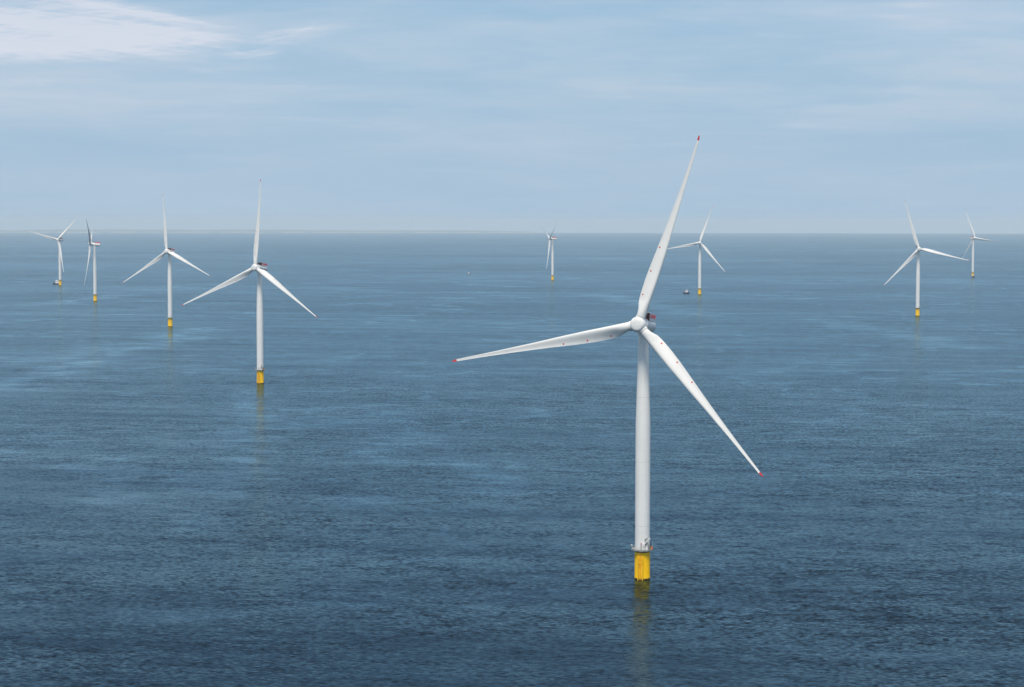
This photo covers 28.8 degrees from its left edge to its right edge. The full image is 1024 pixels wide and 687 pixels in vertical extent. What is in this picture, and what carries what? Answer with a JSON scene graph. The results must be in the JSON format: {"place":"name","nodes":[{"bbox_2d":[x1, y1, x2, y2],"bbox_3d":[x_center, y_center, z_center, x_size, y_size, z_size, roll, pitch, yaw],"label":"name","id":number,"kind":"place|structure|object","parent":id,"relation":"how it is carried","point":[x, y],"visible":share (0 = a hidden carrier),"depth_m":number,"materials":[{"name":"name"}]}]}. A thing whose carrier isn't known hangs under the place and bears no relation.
{"place":"outdoors","nodes":[
{"label":"outdoors","id":0,"kind":"place"},
{"bbox_2d":[0,229,537,232],"bbox_3d":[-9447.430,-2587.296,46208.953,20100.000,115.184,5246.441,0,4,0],"label":"land","id":1,"kind":"structure","parent":0,"point":[222,231],"depth_m":45098.52,"materials":[{"name":"grey"}]},
{"bbox_2d":[0,233,1023,686],"bbox_3d":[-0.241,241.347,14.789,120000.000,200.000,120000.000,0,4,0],"label":"sea","id":2,"kind":"structure","parent":0,"point":[368,483],"depth_m":1168.18,"materials":[{"name":"liquid"}]},
{"bbox_2d":[30,218,76,284],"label":"wind turbine","id":3,"kind":"object","parent":2,"relation":"in","point":[59,239],"visible":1,"depth_m":4437.33,"materials":[{"name":"white metal"}]},
{"bbox_2d":[84,220,99,300],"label":"wind turbine","id":4,"kind":"object","parent":2,"relation":"in","point":[94,245],"visible":1,"depth_m":3552.17,"materials":[{"name":"white metal"}]},
{"bbox_2d":[124,194,209,326],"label":"wind turbine","id":5,"kind":"object","parent":2,"relation":"in","point":[169,251],"visible":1,"depth_m":2685.62,"materials":[{"name":"white metal"}]},
{"bbox_2d":[183,179,316,383],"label":"wind turbine","id":6,"kind":"object","parent":2,"relation":"in","point":[260,268],"visible":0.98,"depth_m":1740.23,"materials":[{"name":"white metal"}]},
{"bbox_2d":[541,222,556,279],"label":"wind turbine","id":7,"kind":"object","parent":2,"relation":"in","point":[552,259],"visible":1,"depth_m":4876.85,"materials":[{"name":"white metal"}]},
{"bbox_2d":[452,136,762,580],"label":"wind turbine","id":8,"kind":"object","parent":2,"relation":"in","point":[642,324],"visible":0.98,"depth_m":785.07,"materials":[{"name":"white metal"}]},
{"bbox_2d":[667,206,722,293],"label":"wind turbine","id":9,"kind":"object","parent":2,"relation":"in","point":[699,260],"visible":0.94,"depth_m":3905.29,"materials":[{"name":"white metal"}]},
{"bbox_2d":[884,201,969,315],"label":"wind turbine","id":10,"kind":"object","parent":2,"relation":"in","point":[912,256],"visible":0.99,"depth_m":3010.15,"materials":[{"name":"white metal"}]},
{"bbox_2d":[963,213,999,275],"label":"wind turbine","id":11,"kind":"object","parent":2,"relation":"in","point":[973,238],"visible":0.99,"depth_m":5224.09,"materials":[{"name":"white metal"}]},
{"bbox_2d":[0,0,1023,233],"label":"sky","id":12,"kind":"structure","parent":0,"point":[582,116],"materials":[{"name":"blue"}]}
]}

